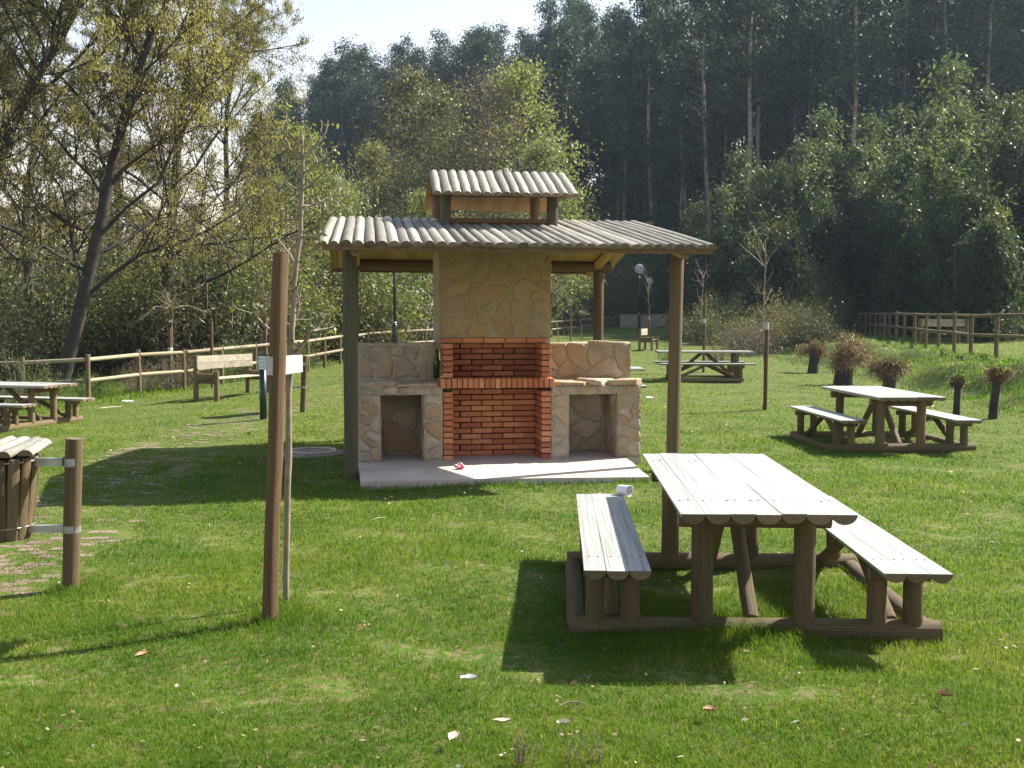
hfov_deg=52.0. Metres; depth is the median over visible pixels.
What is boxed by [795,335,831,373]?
pollarded stump
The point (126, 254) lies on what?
shrub
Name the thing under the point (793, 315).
shrub
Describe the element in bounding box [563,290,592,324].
shrub
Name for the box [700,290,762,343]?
shrub
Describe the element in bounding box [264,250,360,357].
shrub
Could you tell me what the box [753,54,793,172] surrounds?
eucalyptus tree
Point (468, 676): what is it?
paper scrap
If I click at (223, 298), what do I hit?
shrub
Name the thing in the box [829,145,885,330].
young eucalyptus
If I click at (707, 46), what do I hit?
eucalyptus tree
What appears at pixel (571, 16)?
eucalyptus tree
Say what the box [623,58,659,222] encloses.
eucalyptus tree
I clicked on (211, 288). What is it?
shrub
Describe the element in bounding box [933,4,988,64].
eucalyptus tree
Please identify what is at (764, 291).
sapling
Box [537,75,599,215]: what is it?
eucalyptus tree
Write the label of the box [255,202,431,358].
shrub
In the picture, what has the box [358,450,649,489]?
concrete slab
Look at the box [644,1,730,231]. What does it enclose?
eucalyptus tree
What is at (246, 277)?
shrub
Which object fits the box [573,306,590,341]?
sapling
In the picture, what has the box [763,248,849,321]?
shrub
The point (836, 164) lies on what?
young eucalyptus
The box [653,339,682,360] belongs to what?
shrub
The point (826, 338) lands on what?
shrub
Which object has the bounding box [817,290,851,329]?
shrub
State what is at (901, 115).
young eucalyptus
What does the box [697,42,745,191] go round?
eucalyptus tree
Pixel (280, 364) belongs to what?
tree stake
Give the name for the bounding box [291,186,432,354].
shrub
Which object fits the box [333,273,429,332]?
shrub
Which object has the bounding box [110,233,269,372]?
shrub
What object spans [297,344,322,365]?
shrub
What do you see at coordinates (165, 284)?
alder tree
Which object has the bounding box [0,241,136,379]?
shrub
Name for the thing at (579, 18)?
eucalyptus tree
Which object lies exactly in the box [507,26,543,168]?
eucalyptus tree
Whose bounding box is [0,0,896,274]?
sky
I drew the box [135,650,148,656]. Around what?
dry leaf
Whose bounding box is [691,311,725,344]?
shrub
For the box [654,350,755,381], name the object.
picnic table
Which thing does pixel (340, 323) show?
shrub
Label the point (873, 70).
eucalyptus tree
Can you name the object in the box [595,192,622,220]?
young eucalyptus
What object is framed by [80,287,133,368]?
shrub
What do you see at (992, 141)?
young eucalyptus
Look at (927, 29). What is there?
eucalyptus tree
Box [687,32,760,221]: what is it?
eucalyptus tree
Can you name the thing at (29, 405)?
picnic table
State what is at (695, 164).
eucalyptus tree
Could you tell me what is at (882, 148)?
eucalyptus tree
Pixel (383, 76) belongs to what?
eucalyptus tree
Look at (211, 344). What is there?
tree stake
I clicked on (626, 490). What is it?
plastic cup
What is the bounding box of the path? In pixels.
[0,400,320,616]
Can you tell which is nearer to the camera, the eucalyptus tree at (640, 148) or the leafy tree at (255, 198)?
the leafy tree at (255, 198)
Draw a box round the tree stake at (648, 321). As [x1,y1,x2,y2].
[648,309,649,336]
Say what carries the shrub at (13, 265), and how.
on the ground at (338, 685)
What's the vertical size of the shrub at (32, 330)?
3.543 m
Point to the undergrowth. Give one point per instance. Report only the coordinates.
(668, 273)
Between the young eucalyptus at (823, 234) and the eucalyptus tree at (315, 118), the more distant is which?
the eucalyptus tree at (315, 118)
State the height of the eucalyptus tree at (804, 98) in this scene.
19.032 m
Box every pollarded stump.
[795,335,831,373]
[824,325,877,385]
[862,344,911,388]
[947,369,970,415]
[984,359,1014,418]
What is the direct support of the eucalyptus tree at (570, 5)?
on the ground at (338, 685)
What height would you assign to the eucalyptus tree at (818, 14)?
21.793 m
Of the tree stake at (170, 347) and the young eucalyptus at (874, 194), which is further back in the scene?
the young eucalyptus at (874, 194)
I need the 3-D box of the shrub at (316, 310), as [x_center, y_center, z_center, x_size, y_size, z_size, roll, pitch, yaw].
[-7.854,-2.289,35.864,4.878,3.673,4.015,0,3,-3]
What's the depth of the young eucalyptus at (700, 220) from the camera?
61.44 m
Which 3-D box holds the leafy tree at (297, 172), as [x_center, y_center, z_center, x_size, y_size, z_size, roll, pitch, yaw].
[-10.137,-6.756,47.867,6.418,11.250,7.562,2,4,37]
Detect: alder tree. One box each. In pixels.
[0,0,122,344]
[0,0,178,197]
[0,0,282,379]
[0,0,349,376]
[49,0,201,275]
[101,0,324,277]
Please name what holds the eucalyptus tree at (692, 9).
on the ground at (338, 685)
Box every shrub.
[0,214,105,372]
[0,222,140,295]
[0,223,129,381]
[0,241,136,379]
[0,246,13,298]
[0,249,35,283]
[0,262,113,321]
[0,293,91,378]
[0,297,80,373]
[0,301,86,381]
[0,339,73,408]
[1,225,118,288]
[1,237,117,296]
[8,267,124,372]
[37,197,193,368]
[39,258,142,374]
[41,237,86,291]
[46,273,118,373]
[53,198,221,334]
[63,368,116,397]
[66,221,267,376]
[67,203,255,371]
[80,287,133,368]
[82,233,156,291]
[83,258,268,376]
[88,213,340,372]
[89,253,268,375]
[90,224,211,374]
[94,213,327,323]
[98,218,302,371]
[99,284,259,370]
[100,230,204,299]
[108,358,174,392]
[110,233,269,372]
[136,349,203,389]
[137,195,338,357]
[142,224,322,344]
[143,238,264,339]
[148,216,297,367]
[151,281,287,365]
[156,239,299,341]
[165,341,231,383]
[167,229,338,360]
[178,276,312,361]
[183,220,319,344]
[191,341,242,379]
[196,234,310,329]
[208,333,261,374]
[229,344,268,374]
[234,226,342,359]
[242,202,348,284]
[247,231,342,343]
[252,335,288,358]
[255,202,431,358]
[257,201,432,342]
[263,211,382,360]
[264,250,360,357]
[285,233,320,284]
[289,266,340,357]
[290,163,432,339]
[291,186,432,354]
[292,209,432,356]
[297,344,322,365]
[298,342,326,362]
[305,273,432,359]
[312,273,432,340]
[320,268,432,341]
[320,282,407,358]
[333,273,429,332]
[378,273,440,349]
[389,199,432,333]
[397,187,470,291]
[410,327,439,348]
[552,295,577,328]
[556,282,580,323]
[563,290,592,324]
[566,288,617,326]
[577,259,665,326]
[577,274,632,326]
[587,254,663,324]
[610,294,655,323]
[616,216,669,300]
[619,200,685,283]
[619,274,669,313]
[628,255,692,301]
[644,218,706,283]
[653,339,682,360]
[662,288,747,345]
[684,294,733,339]
[684,310,711,338]
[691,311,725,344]
[693,283,745,340]
[695,335,742,365]
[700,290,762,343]
[702,284,733,318]
[705,315,762,349]
[714,312,793,355]
[715,311,754,338]
[715,317,761,349]
[724,272,809,352]
[739,303,774,332]
[743,311,775,338]
[749,303,825,346]
[752,304,786,331]
[762,298,798,322]
[762,302,833,345]
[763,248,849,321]
[769,304,838,346]
[774,260,869,331]
[774,287,851,344]
[780,299,826,329]
[790,302,847,332]
[797,313,843,343]
[799,302,836,330]
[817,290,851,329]
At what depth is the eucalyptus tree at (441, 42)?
134.11 m
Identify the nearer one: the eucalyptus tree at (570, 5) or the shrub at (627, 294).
the shrub at (627, 294)
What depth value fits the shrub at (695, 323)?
55.43 m
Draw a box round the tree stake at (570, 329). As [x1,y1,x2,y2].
[570,320,571,341]
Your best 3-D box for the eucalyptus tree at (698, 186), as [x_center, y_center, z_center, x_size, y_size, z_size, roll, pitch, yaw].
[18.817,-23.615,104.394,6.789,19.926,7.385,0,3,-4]
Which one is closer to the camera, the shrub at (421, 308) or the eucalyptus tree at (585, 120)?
the shrub at (421, 308)
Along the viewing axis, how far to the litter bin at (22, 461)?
5.86 m
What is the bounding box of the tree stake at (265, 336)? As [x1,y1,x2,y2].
[264,318,266,354]
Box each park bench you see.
[193,353,268,401]
[638,328,657,350]
[911,319,968,343]
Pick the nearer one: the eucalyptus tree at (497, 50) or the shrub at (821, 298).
the shrub at (821, 298)
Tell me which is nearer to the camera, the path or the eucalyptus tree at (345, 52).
the path
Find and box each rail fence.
[0,316,616,401]
[848,311,1023,357]
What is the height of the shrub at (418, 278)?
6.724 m
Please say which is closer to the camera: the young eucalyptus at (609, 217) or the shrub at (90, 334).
the shrub at (90, 334)
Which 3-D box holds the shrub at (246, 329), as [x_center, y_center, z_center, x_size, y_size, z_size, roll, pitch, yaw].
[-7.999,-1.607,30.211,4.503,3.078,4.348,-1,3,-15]
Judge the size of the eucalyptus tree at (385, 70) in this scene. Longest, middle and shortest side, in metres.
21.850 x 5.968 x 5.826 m
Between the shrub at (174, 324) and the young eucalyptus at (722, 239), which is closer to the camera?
the shrub at (174, 324)
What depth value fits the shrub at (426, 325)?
40.59 m
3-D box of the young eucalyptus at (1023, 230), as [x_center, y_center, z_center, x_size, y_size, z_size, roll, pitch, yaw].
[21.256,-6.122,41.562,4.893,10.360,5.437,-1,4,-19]
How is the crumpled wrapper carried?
on the concrete slab
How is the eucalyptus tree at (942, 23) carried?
on the ground at (338, 685)
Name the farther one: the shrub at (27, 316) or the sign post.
the shrub at (27, 316)
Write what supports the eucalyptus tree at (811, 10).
on the ground at (338, 685)
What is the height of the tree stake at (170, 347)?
1.504 m
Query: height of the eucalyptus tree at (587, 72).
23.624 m
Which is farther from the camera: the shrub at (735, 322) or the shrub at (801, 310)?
the shrub at (735, 322)
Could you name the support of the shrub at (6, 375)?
on the ground at (338, 685)
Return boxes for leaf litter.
[0,381,1023,767]
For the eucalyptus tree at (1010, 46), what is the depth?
85.50 m
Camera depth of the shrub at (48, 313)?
30.56 m
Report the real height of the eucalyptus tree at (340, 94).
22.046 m
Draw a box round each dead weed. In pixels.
[511,731,538,765]
[562,730,605,766]
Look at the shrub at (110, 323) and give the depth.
29.15 m
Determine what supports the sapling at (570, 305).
on the ground at (338, 685)
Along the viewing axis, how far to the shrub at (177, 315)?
28.87 m
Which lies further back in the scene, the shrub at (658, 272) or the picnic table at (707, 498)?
the shrub at (658, 272)
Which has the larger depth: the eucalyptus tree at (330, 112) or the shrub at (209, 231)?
the eucalyptus tree at (330, 112)
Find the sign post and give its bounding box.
[258,355,268,419]
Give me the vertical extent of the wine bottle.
0.315 m
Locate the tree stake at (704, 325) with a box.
[702,296,705,372]
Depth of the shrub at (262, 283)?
30.73 m
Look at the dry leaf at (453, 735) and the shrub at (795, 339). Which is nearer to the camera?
the dry leaf at (453, 735)
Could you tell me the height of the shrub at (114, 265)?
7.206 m
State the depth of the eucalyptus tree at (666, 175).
99.69 m
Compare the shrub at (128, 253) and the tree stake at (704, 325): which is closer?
the tree stake at (704, 325)
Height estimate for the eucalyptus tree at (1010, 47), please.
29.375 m
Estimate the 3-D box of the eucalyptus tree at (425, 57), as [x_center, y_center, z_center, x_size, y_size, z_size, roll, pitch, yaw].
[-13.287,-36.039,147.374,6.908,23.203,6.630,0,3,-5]
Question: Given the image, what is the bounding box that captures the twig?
[559,701,586,706]
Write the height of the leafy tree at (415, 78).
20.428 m
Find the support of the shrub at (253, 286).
on the ground at (338, 685)
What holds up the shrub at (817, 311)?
on the ground at (338, 685)
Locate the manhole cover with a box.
[283,447,343,457]
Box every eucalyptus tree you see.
[230,113,281,212]
[235,121,276,211]
[251,133,283,222]
[263,82,304,246]
[263,119,284,247]
[268,80,309,256]
[276,75,307,222]
[277,100,311,197]
[296,97,339,229]
[299,68,327,216]
[300,109,323,199]
[302,52,351,204]
[303,96,340,186]
[304,69,345,201]
[305,77,317,111]
[309,58,355,214]
[311,71,364,187]
[321,34,378,213]
[329,41,358,212]
[331,43,380,214]
[345,66,377,214]
[345,78,395,217]
[357,52,390,199]
[364,75,393,216]
[365,53,423,214]
[368,64,395,212]
[379,64,401,182]
[379,75,415,152]
[381,32,422,212]
[387,45,428,189]
[409,25,465,188]
[410,45,431,167]
[413,46,456,161]
[435,39,485,162]
[445,42,473,157]
[450,24,508,167]
[451,35,487,214]
[454,22,489,170]
[455,26,512,214]
[474,22,505,121]
[483,19,518,171]
[492,56,538,173]
[494,60,534,218]
[499,52,532,145]
[502,38,524,78]
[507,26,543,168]
[508,70,537,214]
[511,30,546,170]
[514,0,568,137]
[531,7,600,136]
[531,40,556,171]
[533,21,563,108]
[534,24,606,277]
[536,69,557,143]
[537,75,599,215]
[543,10,605,219]
[544,45,603,212]
[554,0,593,176]
[557,0,593,62]
[559,47,622,221]
[569,0,605,203]
[580,1,647,218]
[583,5,613,93]
[583,46,630,215]
[585,1,638,210]
[587,39,632,220]
[588,43,660,267]
[598,0,638,220]
[598,20,656,221]
[602,20,695,254]
[606,0,687,225]
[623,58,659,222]
[628,2,702,229]
[631,0,695,207]
[635,33,696,208]
[636,0,662,29]
[637,48,719,240]
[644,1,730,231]
[659,0,745,238]
[671,29,702,195]
[676,6,730,232]
[677,50,712,215]
[679,48,730,209]
[686,2,706,42]
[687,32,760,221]
[690,12,742,181]
[691,1,768,227]
[692,0,823,203]
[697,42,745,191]
[699,1,805,192]
[705,0,791,193]
[727,36,760,150]
[739,3,774,166]
[746,19,801,183]
[748,4,823,192]
[752,0,844,200]
[752,6,806,174]
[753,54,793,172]
[755,19,850,222]
[776,9,840,174]
[777,0,849,168]
[796,0,898,151]
[798,0,857,147]
[802,0,916,197]
[822,0,925,198]
[824,0,909,145]
[828,0,883,153]
[852,2,931,153]
[858,0,944,187]
[859,0,944,195]
[861,7,926,191]
[884,0,1007,151]
[887,1,965,185]
[895,1,959,154]
[903,7,956,143]
[917,0,1015,133]
[919,1,1017,186]
[925,0,1023,187]
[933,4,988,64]
[969,0,1023,170]
[970,13,1023,116]
[971,0,1023,176]
[974,1,1022,151]
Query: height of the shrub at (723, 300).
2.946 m
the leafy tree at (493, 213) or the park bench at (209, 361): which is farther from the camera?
the leafy tree at (493, 213)
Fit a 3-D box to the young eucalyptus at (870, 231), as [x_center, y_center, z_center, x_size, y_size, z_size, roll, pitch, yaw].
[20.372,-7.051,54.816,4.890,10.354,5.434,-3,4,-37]
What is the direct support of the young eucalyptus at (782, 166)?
on the ground at (338, 685)
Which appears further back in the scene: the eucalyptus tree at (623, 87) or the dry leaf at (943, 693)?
the eucalyptus tree at (623, 87)
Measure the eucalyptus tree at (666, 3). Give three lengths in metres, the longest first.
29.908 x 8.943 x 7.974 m
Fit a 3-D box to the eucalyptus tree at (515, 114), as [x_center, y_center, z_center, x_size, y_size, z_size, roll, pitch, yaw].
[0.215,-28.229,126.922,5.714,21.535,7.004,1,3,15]
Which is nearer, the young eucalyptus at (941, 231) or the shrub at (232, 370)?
the shrub at (232, 370)
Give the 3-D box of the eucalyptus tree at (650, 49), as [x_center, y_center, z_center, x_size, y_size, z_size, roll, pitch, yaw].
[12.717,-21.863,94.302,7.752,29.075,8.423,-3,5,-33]
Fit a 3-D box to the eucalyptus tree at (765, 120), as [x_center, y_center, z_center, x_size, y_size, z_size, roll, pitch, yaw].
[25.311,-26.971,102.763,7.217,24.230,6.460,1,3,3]
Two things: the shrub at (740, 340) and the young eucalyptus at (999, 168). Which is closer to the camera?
the shrub at (740, 340)
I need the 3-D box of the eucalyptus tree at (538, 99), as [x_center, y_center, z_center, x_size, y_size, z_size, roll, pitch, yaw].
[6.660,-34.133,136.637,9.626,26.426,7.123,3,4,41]
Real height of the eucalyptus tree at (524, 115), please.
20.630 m
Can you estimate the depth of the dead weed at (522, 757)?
3.53 m
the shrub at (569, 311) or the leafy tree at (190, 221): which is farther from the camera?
the shrub at (569, 311)
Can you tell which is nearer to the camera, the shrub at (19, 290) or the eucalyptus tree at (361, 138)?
the shrub at (19, 290)
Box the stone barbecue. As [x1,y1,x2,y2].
[358,251,641,461]
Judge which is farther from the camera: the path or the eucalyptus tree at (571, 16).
the eucalyptus tree at (571, 16)
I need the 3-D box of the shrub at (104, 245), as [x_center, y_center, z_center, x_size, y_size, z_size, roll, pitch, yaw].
[-14.576,-3.282,37.706,7.040,6.776,6.525,2,4,36]
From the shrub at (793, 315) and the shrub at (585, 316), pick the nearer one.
the shrub at (793, 315)
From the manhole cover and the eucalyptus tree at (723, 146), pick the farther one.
the eucalyptus tree at (723, 146)
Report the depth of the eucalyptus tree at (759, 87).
108.45 m
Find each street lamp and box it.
[392,273,397,342]
[635,264,643,331]
[647,277,653,313]
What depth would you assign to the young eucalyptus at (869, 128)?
58.46 m
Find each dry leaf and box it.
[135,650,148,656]
[448,731,457,739]
[493,718,511,722]
[557,718,569,724]
[703,705,715,710]
[937,690,951,696]
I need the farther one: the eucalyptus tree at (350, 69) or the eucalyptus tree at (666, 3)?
the eucalyptus tree at (350, 69)
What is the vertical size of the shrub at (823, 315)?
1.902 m
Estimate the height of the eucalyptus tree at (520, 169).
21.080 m
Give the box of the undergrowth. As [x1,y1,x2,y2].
[384,128,1013,317]
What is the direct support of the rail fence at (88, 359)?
on the ground at (338, 685)
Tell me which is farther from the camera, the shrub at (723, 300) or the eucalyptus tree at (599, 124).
the eucalyptus tree at (599, 124)
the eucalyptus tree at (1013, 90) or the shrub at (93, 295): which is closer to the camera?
the shrub at (93, 295)
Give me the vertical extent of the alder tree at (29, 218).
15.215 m
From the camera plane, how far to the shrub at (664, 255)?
90.86 m
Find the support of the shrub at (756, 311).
on the ground at (338, 685)
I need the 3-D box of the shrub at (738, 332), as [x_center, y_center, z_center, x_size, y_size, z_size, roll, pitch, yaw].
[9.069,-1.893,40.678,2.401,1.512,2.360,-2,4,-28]
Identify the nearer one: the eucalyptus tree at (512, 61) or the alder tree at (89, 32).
the alder tree at (89, 32)
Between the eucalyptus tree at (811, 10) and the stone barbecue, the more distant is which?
the eucalyptus tree at (811, 10)
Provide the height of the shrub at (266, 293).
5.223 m
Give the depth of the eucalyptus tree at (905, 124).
99.32 m
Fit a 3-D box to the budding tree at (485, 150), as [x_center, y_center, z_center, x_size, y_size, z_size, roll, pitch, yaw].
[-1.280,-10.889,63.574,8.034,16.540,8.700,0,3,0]
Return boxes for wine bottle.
[433,349,439,377]
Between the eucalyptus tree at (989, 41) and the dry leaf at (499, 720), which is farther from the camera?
the eucalyptus tree at (989, 41)
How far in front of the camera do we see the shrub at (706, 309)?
51.50 m
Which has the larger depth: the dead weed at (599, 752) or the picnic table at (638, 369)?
the picnic table at (638, 369)
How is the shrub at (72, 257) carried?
on the ground at (338, 685)
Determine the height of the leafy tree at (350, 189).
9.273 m
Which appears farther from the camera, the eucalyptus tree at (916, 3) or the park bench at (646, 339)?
the eucalyptus tree at (916, 3)
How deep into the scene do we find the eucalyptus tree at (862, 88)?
90.61 m
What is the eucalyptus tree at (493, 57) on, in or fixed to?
on the ground at (338, 685)
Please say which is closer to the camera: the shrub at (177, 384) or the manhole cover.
the manhole cover
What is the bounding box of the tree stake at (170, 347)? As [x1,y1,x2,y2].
[168,328,172,385]
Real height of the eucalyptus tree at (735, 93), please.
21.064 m
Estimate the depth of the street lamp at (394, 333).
30.70 m
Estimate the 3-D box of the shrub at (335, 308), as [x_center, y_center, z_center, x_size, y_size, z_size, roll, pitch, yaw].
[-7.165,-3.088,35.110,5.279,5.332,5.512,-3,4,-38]
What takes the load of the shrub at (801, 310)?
on the ground at (338, 685)
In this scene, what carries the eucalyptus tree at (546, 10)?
on the ground at (338, 685)
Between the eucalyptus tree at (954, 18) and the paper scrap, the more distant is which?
the eucalyptus tree at (954, 18)
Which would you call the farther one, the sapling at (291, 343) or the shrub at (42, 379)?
the shrub at (42, 379)
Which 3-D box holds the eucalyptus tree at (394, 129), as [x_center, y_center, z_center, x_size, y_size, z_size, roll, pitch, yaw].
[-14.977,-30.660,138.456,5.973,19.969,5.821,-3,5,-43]
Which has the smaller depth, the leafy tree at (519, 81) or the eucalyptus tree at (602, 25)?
the leafy tree at (519, 81)
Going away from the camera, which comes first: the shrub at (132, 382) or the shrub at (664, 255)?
the shrub at (132, 382)
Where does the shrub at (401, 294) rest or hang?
on the ground at (338, 685)
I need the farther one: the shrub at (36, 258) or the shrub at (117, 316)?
the shrub at (36, 258)
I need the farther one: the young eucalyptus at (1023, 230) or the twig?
the young eucalyptus at (1023, 230)
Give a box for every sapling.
[127,286,209,368]
[227,102,340,604]
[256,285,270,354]
[551,276,572,342]
[564,290,574,319]
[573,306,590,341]
[645,275,652,307]
[693,261,717,318]
[742,225,786,408]
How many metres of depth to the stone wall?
85.80 m
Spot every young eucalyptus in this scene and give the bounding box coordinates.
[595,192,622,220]
[604,253,644,298]
[642,193,676,261]
[663,190,730,329]
[683,178,747,319]
[710,139,774,287]
[720,160,794,311]
[727,220,792,326]
[738,152,807,262]
[747,196,839,312]
[758,128,856,326]
[790,95,869,327]
[791,149,870,329]
[828,104,894,330]
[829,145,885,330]
[834,137,898,329]
[841,152,922,331]
[865,47,992,280]
[865,204,963,334]
[869,95,982,333]
[896,95,996,336]
[927,181,1023,341]
[939,74,1022,332]
[960,85,1023,338]
[982,86,1023,213]
[1012,125,1023,334]
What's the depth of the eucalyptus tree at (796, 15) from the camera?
84.69 m
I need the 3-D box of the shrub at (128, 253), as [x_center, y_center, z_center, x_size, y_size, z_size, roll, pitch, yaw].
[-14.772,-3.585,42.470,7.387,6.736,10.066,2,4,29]
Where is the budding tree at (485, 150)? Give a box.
[423,63,538,218]
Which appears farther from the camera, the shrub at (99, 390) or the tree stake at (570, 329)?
the tree stake at (570, 329)
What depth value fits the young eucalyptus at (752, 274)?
51.28 m
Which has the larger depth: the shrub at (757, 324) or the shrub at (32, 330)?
the shrub at (757, 324)
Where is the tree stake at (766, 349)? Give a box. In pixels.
[763,322,768,410]
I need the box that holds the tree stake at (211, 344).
[210,321,213,386]
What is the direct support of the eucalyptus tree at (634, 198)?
on the ground at (338, 685)
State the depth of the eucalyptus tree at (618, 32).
102.67 m
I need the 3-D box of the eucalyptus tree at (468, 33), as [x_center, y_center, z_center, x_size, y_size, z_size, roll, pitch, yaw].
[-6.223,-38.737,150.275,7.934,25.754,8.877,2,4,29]
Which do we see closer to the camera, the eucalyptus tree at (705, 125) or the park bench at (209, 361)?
the park bench at (209, 361)
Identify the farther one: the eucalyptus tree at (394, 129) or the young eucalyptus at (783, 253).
the eucalyptus tree at (394, 129)
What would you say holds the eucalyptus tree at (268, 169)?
on the ground at (338, 685)
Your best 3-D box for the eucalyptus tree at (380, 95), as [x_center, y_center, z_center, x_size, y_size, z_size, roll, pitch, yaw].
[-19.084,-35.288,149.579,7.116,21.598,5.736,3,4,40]
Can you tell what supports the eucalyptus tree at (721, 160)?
on the ground at (338, 685)
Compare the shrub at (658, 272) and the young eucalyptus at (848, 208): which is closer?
the young eucalyptus at (848, 208)
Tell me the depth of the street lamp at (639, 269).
60.78 m
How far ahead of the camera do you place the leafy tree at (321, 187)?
49.35 m
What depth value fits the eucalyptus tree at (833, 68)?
82.39 m
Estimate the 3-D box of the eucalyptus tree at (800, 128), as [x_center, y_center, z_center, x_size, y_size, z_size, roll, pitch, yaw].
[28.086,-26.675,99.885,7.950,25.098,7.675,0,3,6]
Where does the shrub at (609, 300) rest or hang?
on the ground at (338, 685)
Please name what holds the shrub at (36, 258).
on the ground at (338, 685)
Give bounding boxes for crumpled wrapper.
[454,462,465,468]
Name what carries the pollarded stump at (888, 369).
on the ground at (338, 685)
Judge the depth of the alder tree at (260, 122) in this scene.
37.21 m
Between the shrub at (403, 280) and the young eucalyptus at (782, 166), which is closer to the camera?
the shrub at (403, 280)
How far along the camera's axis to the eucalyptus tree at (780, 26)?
90.33 m
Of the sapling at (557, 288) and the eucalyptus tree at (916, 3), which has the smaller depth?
the sapling at (557, 288)
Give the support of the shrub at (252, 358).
on the ground at (338, 685)
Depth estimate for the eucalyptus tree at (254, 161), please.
138.31 m
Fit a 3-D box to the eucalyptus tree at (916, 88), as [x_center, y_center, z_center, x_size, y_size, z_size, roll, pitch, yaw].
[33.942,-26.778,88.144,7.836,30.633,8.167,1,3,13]
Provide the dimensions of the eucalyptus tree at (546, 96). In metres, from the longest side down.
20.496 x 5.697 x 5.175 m
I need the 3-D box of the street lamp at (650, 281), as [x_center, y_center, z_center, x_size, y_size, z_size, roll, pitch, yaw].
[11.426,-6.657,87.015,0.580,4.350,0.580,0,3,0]
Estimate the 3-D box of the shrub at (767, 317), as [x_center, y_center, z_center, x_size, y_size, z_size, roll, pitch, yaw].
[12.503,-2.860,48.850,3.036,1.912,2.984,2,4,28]
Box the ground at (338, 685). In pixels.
[0,197,1023,767]
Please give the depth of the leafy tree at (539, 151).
58.41 m
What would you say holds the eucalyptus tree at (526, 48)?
on the ground at (338, 685)
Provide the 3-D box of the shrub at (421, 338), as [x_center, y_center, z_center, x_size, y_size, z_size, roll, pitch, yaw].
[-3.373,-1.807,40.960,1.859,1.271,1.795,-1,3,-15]
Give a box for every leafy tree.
[0,196,43,295]
[11,199,111,267]
[122,210,190,277]
[176,193,220,264]
[198,216,248,261]
[229,167,303,268]
[245,108,366,272]
[276,156,365,268]
[313,174,370,233]
[314,131,422,219]
[324,55,496,217]
[385,68,498,217]
[396,186,461,338]
[441,45,629,333]
[468,169,557,304]
[506,128,604,333]
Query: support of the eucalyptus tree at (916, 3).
on the ground at (338, 685)
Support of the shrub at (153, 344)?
on the ground at (338, 685)
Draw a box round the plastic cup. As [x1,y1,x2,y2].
[616,485,632,496]
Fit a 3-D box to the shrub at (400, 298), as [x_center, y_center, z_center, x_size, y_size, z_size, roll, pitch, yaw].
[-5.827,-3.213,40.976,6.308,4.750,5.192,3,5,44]
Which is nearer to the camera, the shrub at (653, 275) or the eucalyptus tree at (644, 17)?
the shrub at (653, 275)
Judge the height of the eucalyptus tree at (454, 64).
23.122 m
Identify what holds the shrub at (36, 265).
on the ground at (338, 685)
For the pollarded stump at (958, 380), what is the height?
0.890 m
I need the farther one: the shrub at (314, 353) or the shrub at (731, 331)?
the shrub at (731, 331)
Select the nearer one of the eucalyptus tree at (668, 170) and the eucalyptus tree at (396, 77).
the eucalyptus tree at (668, 170)
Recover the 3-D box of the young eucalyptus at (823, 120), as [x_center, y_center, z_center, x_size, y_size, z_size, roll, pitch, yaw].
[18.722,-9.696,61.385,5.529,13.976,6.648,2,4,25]
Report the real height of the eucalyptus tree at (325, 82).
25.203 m
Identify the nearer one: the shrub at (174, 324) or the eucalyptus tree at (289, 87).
the shrub at (174, 324)
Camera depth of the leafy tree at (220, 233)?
39.33 m
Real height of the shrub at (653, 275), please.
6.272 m
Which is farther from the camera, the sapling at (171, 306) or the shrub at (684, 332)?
the shrub at (684, 332)
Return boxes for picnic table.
[0,381,94,432]
[535,367,646,387]
[565,453,952,642]
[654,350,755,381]
[789,386,982,452]
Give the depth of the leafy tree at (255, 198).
41.38 m
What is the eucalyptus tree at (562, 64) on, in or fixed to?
on the ground at (338, 685)
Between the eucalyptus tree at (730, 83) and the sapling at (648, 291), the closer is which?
the sapling at (648, 291)
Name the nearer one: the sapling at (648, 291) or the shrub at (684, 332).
the shrub at (684, 332)
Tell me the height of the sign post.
1.040 m
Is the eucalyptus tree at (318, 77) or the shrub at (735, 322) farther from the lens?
the eucalyptus tree at (318, 77)
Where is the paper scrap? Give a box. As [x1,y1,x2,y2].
[460,674,475,679]
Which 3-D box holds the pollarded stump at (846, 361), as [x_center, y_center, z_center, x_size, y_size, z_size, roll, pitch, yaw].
[7.359,-0.553,22.851,0.999,1.474,1.367,3,4,39]
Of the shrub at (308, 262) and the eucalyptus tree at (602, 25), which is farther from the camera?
the eucalyptus tree at (602, 25)
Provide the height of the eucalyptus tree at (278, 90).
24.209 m
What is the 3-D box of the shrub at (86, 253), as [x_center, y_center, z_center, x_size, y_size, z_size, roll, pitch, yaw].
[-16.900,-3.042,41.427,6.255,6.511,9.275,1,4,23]
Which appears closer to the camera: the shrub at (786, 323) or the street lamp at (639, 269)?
the shrub at (786, 323)
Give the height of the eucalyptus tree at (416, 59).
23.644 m
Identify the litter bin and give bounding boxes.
[0,436,82,591]
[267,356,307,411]
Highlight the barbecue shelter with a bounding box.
[317,170,717,479]
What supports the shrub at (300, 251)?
on the ground at (338, 685)
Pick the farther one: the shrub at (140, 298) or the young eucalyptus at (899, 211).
the young eucalyptus at (899, 211)
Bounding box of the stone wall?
[620,314,668,327]
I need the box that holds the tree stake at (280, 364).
[262,252,302,622]
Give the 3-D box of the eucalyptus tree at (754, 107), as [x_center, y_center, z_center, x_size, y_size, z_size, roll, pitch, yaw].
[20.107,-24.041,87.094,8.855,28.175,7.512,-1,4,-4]
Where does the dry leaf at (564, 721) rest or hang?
on the ground at (338, 685)

